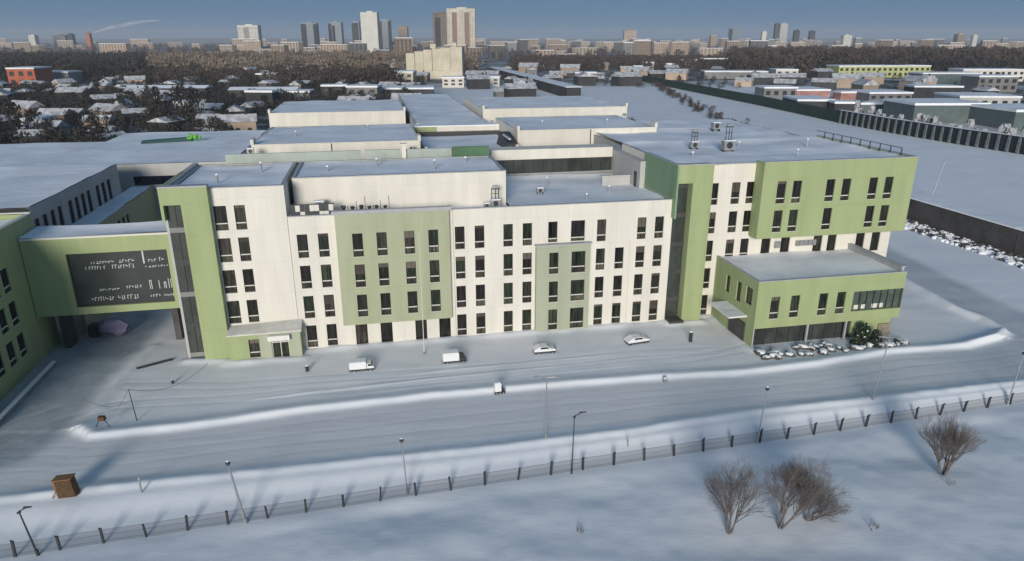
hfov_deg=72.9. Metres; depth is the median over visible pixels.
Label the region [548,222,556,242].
window
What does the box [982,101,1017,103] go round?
windows
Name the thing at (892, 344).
garden rock
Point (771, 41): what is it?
apartment block
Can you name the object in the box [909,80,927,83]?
house
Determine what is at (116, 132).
house
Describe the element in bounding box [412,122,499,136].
link corridor
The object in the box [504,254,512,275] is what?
window
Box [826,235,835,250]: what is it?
window
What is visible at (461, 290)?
window
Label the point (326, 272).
window
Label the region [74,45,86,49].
apartment block
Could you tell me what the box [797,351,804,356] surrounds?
garden rock
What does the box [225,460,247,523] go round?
street lamp
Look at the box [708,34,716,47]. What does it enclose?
tower block
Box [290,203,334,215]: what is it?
air conditioning unit
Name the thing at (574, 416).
street lamp
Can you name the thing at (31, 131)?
house
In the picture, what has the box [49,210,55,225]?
window
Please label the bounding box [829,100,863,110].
shed
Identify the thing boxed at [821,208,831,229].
window
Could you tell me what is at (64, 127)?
house
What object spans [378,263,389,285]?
window
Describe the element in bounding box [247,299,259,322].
window
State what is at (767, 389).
street lamp
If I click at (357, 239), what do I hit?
window
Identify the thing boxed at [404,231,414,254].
window
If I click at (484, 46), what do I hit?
apartment block
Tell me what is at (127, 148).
hall
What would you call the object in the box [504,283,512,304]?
window
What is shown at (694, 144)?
roof unit
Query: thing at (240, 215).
window
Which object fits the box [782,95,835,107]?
shed
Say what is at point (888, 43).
apartment block
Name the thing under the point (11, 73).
windows
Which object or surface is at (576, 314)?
window
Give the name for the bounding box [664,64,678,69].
house
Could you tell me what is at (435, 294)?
window
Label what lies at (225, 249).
window
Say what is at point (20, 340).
window
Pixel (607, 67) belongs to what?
house
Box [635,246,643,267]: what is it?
window
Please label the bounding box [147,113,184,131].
house
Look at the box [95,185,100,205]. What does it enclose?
window
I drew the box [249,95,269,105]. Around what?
windows
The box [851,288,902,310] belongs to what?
band window
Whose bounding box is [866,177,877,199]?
window
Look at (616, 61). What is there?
wood
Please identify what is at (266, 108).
dark tree
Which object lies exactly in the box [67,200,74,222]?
window
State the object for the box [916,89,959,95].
windows
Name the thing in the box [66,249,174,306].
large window
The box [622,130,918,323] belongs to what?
corner block
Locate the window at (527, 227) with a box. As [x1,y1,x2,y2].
[523,223,531,245]
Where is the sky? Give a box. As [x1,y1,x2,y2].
[0,0,1023,38]
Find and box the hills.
[6,38,1023,40]
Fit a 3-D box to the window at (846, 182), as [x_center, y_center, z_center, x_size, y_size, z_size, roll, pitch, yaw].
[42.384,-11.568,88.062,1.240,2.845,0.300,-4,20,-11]
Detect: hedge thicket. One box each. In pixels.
[0,79,236,143]
[207,75,427,115]
[587,68,1023,88]
[650,81,749,122]
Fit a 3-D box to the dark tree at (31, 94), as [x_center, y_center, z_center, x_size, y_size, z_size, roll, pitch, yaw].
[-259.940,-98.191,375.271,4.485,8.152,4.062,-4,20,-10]
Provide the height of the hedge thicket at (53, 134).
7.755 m
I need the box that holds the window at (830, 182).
[824,179,834,201]
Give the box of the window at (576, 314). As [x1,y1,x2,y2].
[569,307,582,328]
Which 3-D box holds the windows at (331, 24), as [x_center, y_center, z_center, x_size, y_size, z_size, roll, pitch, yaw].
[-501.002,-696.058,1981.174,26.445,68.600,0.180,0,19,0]
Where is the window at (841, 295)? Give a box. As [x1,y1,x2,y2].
[835,292,845,313]
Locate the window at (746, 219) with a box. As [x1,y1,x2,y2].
[742,210,750,231]
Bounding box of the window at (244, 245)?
[238,237,251,261]
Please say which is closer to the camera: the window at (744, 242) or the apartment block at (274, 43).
the window at (744, 242)
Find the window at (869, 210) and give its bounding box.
[863,206,873,226]
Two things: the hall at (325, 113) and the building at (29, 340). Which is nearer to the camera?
the building at (29, 340)
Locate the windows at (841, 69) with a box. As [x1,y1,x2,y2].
[840,68,928,74]
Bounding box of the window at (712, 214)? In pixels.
[708,212,715,233]
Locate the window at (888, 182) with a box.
[882,177,892,198]
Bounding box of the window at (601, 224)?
[596,219,605,241]
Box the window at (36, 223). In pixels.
[34,218,38,227]
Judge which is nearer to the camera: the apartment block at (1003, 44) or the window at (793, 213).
the window at (793, 213)
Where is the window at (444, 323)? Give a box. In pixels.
[439,318,450,336]
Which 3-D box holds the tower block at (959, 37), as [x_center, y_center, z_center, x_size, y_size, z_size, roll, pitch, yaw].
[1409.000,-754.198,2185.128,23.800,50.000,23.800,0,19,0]
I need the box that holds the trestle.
[96,415,109,426]
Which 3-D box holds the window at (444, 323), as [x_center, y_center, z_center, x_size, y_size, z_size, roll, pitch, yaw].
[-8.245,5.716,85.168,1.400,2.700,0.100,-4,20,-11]
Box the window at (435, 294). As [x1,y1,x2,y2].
[431,290,440,311]
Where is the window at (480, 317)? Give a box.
[476,313,485,333]
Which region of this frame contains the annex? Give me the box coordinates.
[709,243,907,346]
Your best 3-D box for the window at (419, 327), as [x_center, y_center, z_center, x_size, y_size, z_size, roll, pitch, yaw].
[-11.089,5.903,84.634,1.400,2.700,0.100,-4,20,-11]
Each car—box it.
[532,343,555,353]
[624,333,649,344]
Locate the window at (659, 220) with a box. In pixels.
[654,216,663,238]
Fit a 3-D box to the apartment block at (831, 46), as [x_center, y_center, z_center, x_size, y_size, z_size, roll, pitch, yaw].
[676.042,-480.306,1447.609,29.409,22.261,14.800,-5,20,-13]
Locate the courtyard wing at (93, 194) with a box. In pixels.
[0,161,225,336]
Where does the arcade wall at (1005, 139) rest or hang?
on the ground
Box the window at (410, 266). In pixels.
[406,261,416,284]
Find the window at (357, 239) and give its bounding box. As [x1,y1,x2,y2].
[352,233,363,256]
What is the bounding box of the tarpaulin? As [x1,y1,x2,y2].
[140,137,193,143]
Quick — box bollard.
[689,331,692,341]
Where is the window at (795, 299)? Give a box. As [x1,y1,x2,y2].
[789,295,799,317]
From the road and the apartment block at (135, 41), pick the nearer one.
the road
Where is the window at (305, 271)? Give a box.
[300,266,312,288]
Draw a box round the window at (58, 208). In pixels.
[57,206,63,224]
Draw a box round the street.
[0,248,1023,472]
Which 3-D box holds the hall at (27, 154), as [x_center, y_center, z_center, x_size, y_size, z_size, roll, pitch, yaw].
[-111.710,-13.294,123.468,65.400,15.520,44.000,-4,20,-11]
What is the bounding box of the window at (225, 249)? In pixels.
[218,238,232,262]
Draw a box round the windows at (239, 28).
[238,28,258,40]
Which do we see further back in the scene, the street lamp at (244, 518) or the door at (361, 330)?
the door at (361, 330)
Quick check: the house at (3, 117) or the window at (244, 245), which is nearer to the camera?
the window at (244, 245)
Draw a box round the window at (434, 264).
[429,260,439,282]
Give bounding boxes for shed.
[52,70,84,83]
[118,85,212,93]
[228,87,300,99]
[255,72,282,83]
[279,89,313,99]
[490,67,581,95]
[700,70,767,78]
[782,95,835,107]
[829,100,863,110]
[855,101,882,113]
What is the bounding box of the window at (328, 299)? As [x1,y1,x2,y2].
[324,294,335,316]
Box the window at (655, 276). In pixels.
[650,273,659,293]
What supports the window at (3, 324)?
in the building at (29, 340)
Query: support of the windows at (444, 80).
in the house at (452, 81)
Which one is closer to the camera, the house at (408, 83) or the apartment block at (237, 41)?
the house at (408, 83)
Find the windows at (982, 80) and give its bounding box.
[980,79,1016,88]
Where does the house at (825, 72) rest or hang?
on the ground
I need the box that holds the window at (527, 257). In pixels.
[522,253,531,274]
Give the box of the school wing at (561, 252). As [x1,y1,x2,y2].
[287,144,671,348]
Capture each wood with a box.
[0,43,976,59]
[0,50,153,81]
[117,65,313,84]
[144,49,483,74]
[261,62,404,87]
[507,53,730,69]
[722,44,1023,74]
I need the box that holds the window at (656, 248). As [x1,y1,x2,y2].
[652,245,661,266]
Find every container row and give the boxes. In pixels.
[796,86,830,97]
[832,90,856,99]
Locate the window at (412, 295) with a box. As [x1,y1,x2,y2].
[407,291,417,313]
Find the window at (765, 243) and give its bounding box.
[760,238,769,252]
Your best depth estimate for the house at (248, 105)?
340.01 m
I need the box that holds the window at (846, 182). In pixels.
[840,178,850,200]
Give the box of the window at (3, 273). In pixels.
[0,268,12,294]
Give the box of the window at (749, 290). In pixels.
[746,287,752,304]
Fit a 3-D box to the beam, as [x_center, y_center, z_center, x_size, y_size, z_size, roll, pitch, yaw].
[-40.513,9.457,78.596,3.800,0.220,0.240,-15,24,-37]
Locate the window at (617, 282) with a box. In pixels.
[613,275,621,296]
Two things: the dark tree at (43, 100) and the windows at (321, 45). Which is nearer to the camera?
the dark tree at (43, 100)
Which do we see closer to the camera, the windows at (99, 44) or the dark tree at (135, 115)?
the dark tree at (135, 115)
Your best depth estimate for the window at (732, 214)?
88.77 m
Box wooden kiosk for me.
[51,473,79,498]
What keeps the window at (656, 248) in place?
in the school wing at (561, 252)
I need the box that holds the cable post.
[82,363,207,420]
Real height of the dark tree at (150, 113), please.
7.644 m
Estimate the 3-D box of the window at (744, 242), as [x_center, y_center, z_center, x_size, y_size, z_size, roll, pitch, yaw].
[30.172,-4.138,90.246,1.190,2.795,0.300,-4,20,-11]
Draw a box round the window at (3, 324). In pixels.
[0,309,10,335]
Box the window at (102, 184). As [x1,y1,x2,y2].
[101,182,106,202]
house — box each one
[0,80,8,87]
[0,89,13,103]
[0,112,18,131]
[1,87,13,96]
[6,98,44,116]
[13,126,48,142]
[14,86,34,98]
[18,117,70,136]
[26,79,49,90]
[36,106,76,124]
[51,77,76,85]
[54,83,71,87]
[54,85,90,101]
[69,106,88,117]
[79,84,97,94]
[82,113,115,130]
[87,101,127,120]
[87,123,121,135]
[89,81,112,92]
[90,92,116,103]
[94,129,125,141]
[99,76,111,83]
[105,76,118,84]
[114,82,131,92]
[114,96,138,107]
[121,105,148,123]
[123,86,143,98]
[124,74,145,83]
[134,87,159,100]
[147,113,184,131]
[153,92,174,105]
[155,88,175,97]
[161,78,179,84]
[173,100,198,112]
[179,75,196,83]
[184,80,195,84]
[192,108,212,116]
[193,101,224,113]
[195,111,221,128]
[195,127,220,130]
[218,111,256,129]
[226,103,244,113]
[241,99,264,113]
[243,65,256,70]
[258,78,279,86]
[289,78,301,87]
[301,79,313,87]
[336,94,371,100]
[365,91,375,99]
[379,80,400,84]
[391,91,421,99]
[394,70,416,81]
[401,81,421,84]
[416,70,429,81]
[442,76,463,87]
[465,69,486,82]
[466,72,490,88]
[481,69,499,74]
[490,75,500,85]
[493,88,503,96]
[503,81,537,96]
[504,75,517,83]
[513,76,532,82]
[515,77,536,82]
[518,61,538,72]
[526,66,536,73]
[543,73,561,80]
[549,70,563,78]
[560,62,579,74]
[566,71,573,77]
[573,70,596,85]
[574,71,596,75]
[596,74,603,81]
[597,71,604,78]
[599,61,610,69]
[611,70,642,85]
[620,65,628,71]
[625,65,650,75]
[648,68,665,78]
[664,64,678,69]
[665,67,688,79]
[710,65,724,69]
[734,76,753,86]
[746,70,761,77]
[751,71,778,85]
[769,68,798,74]
[773,77,796,85]
[779,71,806,85]
[810,67,832,77]
[811,76,837,90]
[831,71,860,87]
[850,76,878,88]
[860,71,884,83]
[898,73,936,89]
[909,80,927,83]
[926,74,937,83]
[971,84,999,92]
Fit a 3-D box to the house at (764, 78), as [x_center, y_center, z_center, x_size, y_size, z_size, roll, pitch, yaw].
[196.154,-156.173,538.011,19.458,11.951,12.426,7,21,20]
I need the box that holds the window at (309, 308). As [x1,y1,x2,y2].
[303,296,314,318]
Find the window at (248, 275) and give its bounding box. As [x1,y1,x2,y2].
[242,269,255,292]
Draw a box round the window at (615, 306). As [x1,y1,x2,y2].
[611,303,619,323]
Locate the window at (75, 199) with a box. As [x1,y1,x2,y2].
[74,197,80,219]
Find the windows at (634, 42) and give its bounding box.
[633,42,649,55]
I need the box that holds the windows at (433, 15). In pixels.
[433,15,446,46]
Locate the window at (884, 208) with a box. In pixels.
[878,205,888,226]
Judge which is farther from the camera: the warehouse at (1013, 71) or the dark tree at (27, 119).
the warehouse at (1013, 71)
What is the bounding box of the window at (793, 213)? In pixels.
[787,210,797,231]
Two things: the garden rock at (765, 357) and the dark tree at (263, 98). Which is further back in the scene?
the dark tree at (263, 98)
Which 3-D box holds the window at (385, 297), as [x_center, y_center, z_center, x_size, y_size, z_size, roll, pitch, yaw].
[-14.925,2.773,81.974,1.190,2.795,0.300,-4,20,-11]
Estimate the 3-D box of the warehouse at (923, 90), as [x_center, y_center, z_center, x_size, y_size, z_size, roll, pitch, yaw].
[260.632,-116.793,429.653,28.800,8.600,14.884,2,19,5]
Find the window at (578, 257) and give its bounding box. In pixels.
[571,251,584,272]
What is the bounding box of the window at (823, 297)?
[817,293,827,315]
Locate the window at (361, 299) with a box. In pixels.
[357,294,368,316]
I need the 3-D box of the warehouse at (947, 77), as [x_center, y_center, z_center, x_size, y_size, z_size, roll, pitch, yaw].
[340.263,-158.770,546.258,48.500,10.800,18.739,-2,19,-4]
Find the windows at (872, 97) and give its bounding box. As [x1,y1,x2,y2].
[871,96,909,98]
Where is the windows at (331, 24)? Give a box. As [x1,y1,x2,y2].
[331,24,341,43]
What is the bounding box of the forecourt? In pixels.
[77,278,1003,432]
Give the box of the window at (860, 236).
[855,233,864,246]
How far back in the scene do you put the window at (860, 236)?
93.39 m
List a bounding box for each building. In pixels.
[0,212,59,401]
[5,66,53,87]
[18,221,184,347]
[700,58,726,68]
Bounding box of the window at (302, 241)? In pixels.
[297,234,308,258]
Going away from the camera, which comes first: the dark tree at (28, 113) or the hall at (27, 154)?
the hall at (27, 154)
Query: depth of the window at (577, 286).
86.42 m
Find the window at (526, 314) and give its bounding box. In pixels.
[522,309,530,329]
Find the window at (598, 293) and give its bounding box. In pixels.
[594,277,602,297]
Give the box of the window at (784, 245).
[780,237,789,251]
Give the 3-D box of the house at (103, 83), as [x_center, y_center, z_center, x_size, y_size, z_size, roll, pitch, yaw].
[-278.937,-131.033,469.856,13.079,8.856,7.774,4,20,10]
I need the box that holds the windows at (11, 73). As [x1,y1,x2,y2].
[9,71,32,83]
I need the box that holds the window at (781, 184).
[775,181,785,203]
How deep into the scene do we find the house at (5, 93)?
382.36 m
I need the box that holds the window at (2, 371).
[0,356,6,378]
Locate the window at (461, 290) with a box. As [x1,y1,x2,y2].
[456,286,465,307]
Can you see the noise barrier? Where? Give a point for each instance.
(823, 113)
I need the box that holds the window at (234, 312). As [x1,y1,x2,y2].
[227,301,241,323]
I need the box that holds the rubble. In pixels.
[905,218,1023,269]
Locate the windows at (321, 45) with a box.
[321,45,345,50]
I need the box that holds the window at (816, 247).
[812,235,821,250]
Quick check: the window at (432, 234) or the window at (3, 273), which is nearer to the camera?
the window at (3, 273)
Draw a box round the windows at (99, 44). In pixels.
[99,44,125,51]
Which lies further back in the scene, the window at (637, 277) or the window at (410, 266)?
the window at (637, 277)
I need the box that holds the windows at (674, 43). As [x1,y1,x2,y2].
[672,43,688,55]
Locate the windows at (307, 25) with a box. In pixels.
[307,25,313,46]
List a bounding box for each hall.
[0,142,102,214]
[44,130,266,165]
[250,124,420,158]
[268,100,405,127]
[398,94,494,123]
[420,134,518,156]
[464,96,627,121]
[495,115,657,145]
[637,119,804,137]
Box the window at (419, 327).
[415,320,426,338]
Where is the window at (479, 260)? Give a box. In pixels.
[475,255,484,277]
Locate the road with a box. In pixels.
[0,246,1023,491]
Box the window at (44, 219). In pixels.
[42,214,47,225]
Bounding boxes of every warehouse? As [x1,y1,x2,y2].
[244,89,279,109]
[320,84,348,100]
[346,84,382,99]
[382,85,433,98]
[754,85,798,98]
[826,64,931,77]
[851,89,913,100]
[882,98,990,122]
[903,84,963,97]
[908,71,981,84]
[934,92,1022,103]
[948,68,1023,80]
[960,74,1019,91]
[967,103,1023,130]
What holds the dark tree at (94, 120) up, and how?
on the ground
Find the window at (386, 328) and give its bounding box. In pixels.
[380,322,392,341]
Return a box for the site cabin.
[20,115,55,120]
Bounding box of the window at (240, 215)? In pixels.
[234,205,247,229]
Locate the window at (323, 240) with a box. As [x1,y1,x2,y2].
[318,233,329,256]
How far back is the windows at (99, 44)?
1353.78 m
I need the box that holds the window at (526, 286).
[522,281,531,302]
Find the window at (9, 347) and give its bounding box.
[6,341,18,367]
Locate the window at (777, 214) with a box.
[771,210,781,232]
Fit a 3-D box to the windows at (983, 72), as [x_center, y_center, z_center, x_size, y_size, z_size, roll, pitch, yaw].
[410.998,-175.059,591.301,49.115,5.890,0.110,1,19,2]
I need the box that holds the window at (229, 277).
[222,270,237,293]
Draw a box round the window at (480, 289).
[476,284,484,306]
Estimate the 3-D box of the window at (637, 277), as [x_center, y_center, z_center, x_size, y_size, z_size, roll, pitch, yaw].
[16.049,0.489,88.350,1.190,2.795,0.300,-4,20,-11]
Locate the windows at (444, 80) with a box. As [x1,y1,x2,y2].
[444,80,461,84]
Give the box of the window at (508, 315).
[504,311,512,331]
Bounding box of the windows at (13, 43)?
[13,43,30,50]
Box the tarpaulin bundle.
[88,317,128,337]
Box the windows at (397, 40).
[397,40,411,51]
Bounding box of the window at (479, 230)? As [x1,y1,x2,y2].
[475,225,483,248]
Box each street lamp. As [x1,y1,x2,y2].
[17,506,39,555]
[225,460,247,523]
[399,437,408,494]
[534,376,558,437]
[570,411,586,473]
[756,386,768,443]
[872,336,900,399]
[932,160,951,194]
[1006,351,1023,404]
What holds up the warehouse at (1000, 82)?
on the ground
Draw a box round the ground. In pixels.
[0,41,1023,560]
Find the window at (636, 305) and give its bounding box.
[632,301,640,321]
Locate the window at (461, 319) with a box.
[457,314,466,335]
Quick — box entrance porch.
[226,319,303,359]
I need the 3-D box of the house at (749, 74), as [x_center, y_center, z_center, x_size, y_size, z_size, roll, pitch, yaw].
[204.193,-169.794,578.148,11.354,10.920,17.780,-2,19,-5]
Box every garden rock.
[753,348,765,356]
[761,354,770,359]
[769,352,776,358]
[774,353,781,359]
[784,352,795,356]
[792,345,800,349]
[797,343,807,349]
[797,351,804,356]
[803,352,813,356]
[807,345,815,351]
[818,348,827,354]
[826,346,836,352]
[847,345,864,350]
[863,341,873,347]
[877,342,885,348]
[887,341,895,347]
[894,337,909,343]
[900,340,907,345]
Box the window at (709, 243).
[705,241,712,261]
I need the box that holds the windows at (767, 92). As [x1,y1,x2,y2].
[766,91,794,94]
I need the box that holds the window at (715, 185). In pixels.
[711,183,718,204]
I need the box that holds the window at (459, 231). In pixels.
[455,226,464,249]
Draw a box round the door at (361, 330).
[355,324,368,343]
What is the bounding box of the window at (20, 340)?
[16,332,28,358]
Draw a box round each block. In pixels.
[0,38,6,42]
[0,43,13,51]
[13,42,31,52]
[28,34,39,44]
[31,45,45,51]
[52,34,67,48]
[57,41,74,50]
[67,33,76,44]
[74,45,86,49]
[85,32,93,49]
[98,43,131,53]
[130,39,149,47]
[140,43,156,48]
[156,162,297,358]
[168,43,182,46]
[192,43,203,50]
[219,45,236,51]
[232,39,254,44]
[237,24,262,48]
[237,45,243,50]
[243,41,261,52]
[267,42,279,44]
[270,45,288,52]
[280,42,303,55]
[300,22,319,46]
[303,47,316,51]
[320,44,349,51]
[328,21,343,43]
[349,43,366,52]
[351,21,360,42]
[360,11,380,51]
[379,19,392,49]
[394,37,412,52]
[398,26,408,36]
[406,43,464,78]
[421,42,432,48]
[432,12,446,46]
[444,45,467,50]
[446,7,475,46]
[468,47,482,55]
[476,44,493,51]
[488,45,503,57]
[490,41,507,47]
[508,42,516,51]
[518,39,527,52]
[528,39,538,48]
[532,50,553,56]
[545,39,560,49]
[547,44,567,52]
[571,41,580,47]
[572,47,596,55]
[580,42,589,47]
[593,127,783,145]
[595,42,612,47]
[602,42,611,50]
[614,42,623,53]
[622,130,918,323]
[623,30,636,39]
[623,42,633,54]
[633,40,652,57]
[652,43,668,54]
[659,40,670,42]
[668,42,688,55]
[697,43,707,50]
[700,48,722,57]
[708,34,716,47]
[718,38,728,47]
[724,41,740,53]
[728,28,739,40]
[740,40,748,47]
[749,40,768,47]
[760,31,766,39]
[768,39,774,44]
[773,23,779,38]
[774,42,786,46]
[779,23,787,41]
[790,42,804,46]
[792,30,799,41]
[803,40,813,46]
[808,30,815,39]
[828,45,844,48]
[834,41,852,45]
[840,34,851,46]
[852,38,861,45]
[852,43,862,48]
[874,40,892,47]
[898,41,914,46]
[917,40,933,46]
[933,39,943,47]
[934,45,964,49]
[948,42,964,44]
[953,33,965,41]
[969,34,977,47]
[980,41,996,48]
[996,43,1008,46]
[1000,38,1008,42]
[1008,42,1023,48]
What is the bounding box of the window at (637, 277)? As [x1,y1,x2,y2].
[633,274,642,294]
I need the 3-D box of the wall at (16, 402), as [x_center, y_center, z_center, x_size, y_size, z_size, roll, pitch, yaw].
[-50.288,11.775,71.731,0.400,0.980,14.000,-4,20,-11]
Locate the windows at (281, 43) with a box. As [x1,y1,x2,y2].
[281,43,297,55]
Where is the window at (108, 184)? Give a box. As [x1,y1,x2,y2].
[106,179,111,198]
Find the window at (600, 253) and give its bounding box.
[595,248,604,269]
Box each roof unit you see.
[246,147,254,153]
[314,199,323,205]
[483,202,489,206]
[490,185,500,205]
[536,187,543,193]
[689,129,698,148]
[711,122,720,131]
[721,124,735,151]
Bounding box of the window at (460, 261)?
[456,256,465,278]
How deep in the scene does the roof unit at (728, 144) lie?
95.30 m
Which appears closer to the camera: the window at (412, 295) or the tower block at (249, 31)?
the window at (412, 295)
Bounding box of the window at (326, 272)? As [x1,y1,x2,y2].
[321,264,332,287]
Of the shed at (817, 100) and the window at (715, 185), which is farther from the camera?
the shed at (817, 100)
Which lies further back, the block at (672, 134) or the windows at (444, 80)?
the windows at (444, 80)
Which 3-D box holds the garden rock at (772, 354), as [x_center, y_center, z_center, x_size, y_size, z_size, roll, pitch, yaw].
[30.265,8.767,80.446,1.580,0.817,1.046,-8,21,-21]
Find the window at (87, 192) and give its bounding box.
[86,190,92,211]
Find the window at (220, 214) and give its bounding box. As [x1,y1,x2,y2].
[213,206,228,230]
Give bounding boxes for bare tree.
[700,450,784,534]
[755,452,853,529]
[802,470,854,521]
[877,328,889,342]
[909,411,987,475]
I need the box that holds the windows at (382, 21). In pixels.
[382,21,388,47]
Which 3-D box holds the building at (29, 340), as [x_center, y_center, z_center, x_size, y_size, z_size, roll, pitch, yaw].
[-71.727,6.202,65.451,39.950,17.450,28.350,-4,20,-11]
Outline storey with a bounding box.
[225,143,505,212]
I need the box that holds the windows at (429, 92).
[383,91,430,93]
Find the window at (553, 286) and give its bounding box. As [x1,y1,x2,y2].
[548,281,557,302]
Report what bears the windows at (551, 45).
in the apartment block at (562, 47)
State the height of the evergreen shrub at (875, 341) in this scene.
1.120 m
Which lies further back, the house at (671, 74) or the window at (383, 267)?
the house at (671, 74)
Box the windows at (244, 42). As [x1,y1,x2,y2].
[244,42,260,50]
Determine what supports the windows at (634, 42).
in the apartment block at (642, 47)
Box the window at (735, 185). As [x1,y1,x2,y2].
[730,182,739,203]
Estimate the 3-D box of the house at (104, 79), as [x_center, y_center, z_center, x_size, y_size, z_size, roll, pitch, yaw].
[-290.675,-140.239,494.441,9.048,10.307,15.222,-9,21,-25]
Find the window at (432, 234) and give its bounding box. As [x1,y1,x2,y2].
[428,229,438,252]
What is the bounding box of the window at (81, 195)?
[80,193,86,215]
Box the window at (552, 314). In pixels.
[548,309,556,329]
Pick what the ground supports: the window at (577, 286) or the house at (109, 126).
the house at (109, 126)
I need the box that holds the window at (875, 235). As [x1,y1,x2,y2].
[869,232,879,249]
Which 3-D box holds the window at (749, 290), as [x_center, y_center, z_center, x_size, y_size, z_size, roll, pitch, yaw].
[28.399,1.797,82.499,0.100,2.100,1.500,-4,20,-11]
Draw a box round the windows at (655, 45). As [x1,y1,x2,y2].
[654,45,667,54]
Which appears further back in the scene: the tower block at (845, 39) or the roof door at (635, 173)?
the tower block at (845, 39)
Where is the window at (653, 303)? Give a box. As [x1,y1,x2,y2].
[648,300,657,320]
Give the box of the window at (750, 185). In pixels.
[745,182,753,203]
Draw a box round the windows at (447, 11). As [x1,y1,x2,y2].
[447,11,474,46]
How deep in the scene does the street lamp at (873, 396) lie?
69.42 m
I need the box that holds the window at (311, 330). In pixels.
[306,325,318,347]
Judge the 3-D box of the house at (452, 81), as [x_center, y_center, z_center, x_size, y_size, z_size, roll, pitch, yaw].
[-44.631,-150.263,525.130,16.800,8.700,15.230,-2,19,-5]
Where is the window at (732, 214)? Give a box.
[727,211,736,232]
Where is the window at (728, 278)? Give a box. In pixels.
[726,275,730,291]
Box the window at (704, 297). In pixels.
[700,295,706,313]
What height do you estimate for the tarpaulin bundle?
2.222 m
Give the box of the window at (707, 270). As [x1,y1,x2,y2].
[703,268,709,288]
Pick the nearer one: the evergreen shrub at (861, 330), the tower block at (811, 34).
the evergreen shrub at (861, 330)
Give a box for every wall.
[0,361,55,425]
[837,101,1023,154]
[907,190,1023,256]
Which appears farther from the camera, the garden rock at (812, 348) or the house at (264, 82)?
the house at (264, 82)
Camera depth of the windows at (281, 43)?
1386.56 m
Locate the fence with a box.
[3,392,1023,556]
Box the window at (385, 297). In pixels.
[380,293,390,315]
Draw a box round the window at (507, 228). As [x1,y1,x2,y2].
[503,224,512,246]
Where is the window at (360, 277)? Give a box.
[354,264,365,287]
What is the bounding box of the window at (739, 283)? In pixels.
[736,281,741,300]
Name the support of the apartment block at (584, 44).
on the ground
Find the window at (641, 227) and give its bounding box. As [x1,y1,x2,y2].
[637,217,645,239]
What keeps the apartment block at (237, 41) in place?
on the ground
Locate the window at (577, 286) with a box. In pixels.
[570,280,583,300]
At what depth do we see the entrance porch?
79.42 m
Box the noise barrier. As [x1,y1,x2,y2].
[612,71,838,121]
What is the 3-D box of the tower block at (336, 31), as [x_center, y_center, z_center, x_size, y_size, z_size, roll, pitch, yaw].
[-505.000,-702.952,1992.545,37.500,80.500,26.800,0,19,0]
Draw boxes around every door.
[272,340,290,356]
[355,324,368,343]
[633,171,636,186]
[728,318,745,340]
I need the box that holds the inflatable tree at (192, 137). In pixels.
[186,133,201,139]
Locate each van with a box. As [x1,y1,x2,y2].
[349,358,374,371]
[442,349,466,363]
[494,381,504,394]
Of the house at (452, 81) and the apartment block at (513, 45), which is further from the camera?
the apartment block at (513, 45)
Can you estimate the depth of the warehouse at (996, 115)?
286.84 m
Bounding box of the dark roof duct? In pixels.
[496,131,517,146]
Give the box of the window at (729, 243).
[725,239,733,255]
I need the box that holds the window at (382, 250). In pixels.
[376,232,387,255]
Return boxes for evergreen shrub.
[849,335,861,345]
[852,322,870,343]
[869,338,878,347]
[871,329,882,341]
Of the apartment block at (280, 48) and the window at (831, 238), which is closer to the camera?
the window at (831, 238)
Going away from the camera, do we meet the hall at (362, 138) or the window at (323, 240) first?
the window at (323, 240)
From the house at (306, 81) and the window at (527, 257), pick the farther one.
the house at (306, 81)
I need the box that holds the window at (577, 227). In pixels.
[571,220,584,241]
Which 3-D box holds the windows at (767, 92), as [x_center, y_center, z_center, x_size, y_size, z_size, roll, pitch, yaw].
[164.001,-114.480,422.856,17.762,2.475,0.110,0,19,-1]
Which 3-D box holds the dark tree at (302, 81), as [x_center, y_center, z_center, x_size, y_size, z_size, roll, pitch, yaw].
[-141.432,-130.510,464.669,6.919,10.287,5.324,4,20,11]
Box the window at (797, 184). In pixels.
[791,181,801,202]
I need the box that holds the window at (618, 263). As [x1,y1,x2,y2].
[614,247,623,268]
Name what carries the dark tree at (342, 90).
on the ground
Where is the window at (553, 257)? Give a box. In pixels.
[549,253,557,274]
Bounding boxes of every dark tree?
[0,100,24,131]
[23,109,39,119]
[23,117,33,124]
[27,92,34,100]
[41,97,56,107]
[46,90,57,105]
[83,113,105,133]
[100,115,112,125]
[117,99,128,106]
[130,99,143,107]
[131,112,139,128]
[143,85,151,97]
[143,86,167,117]
[146,108,154,119]
[169,84,191,116]
[184,87,204,118]
[197,118,205,127]
[247,75,254,86]
[260,94,271,112]
[262,104,268,115]
[296,78,304,88]
[327,88,334,100]
[340,86,349,95]
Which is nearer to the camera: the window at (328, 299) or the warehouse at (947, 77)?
the window at (328, 299)
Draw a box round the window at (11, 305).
[8,300,19,326]
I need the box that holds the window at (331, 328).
[326,324,337,345]
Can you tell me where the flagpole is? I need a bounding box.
[418,234,425,354]
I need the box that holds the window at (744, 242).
[739,238,748,254]
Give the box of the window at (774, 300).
[769,297,779,319]
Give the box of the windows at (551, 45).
[551,45,567,50]
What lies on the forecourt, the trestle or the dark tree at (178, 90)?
the trestle
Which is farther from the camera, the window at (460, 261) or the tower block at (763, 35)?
the tower block at (763, 35)
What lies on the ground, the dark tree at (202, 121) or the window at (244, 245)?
the dark tree at (202, 121)
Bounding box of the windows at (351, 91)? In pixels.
[349,90,374,95]
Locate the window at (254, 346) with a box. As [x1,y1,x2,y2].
[249,339,260,357]
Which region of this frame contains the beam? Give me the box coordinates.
[136,358,172,368]
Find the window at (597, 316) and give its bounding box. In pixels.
[593,304,601,324]
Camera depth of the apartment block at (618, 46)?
1598.80 m
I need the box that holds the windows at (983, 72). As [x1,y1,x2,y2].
[983,72,1023,78]

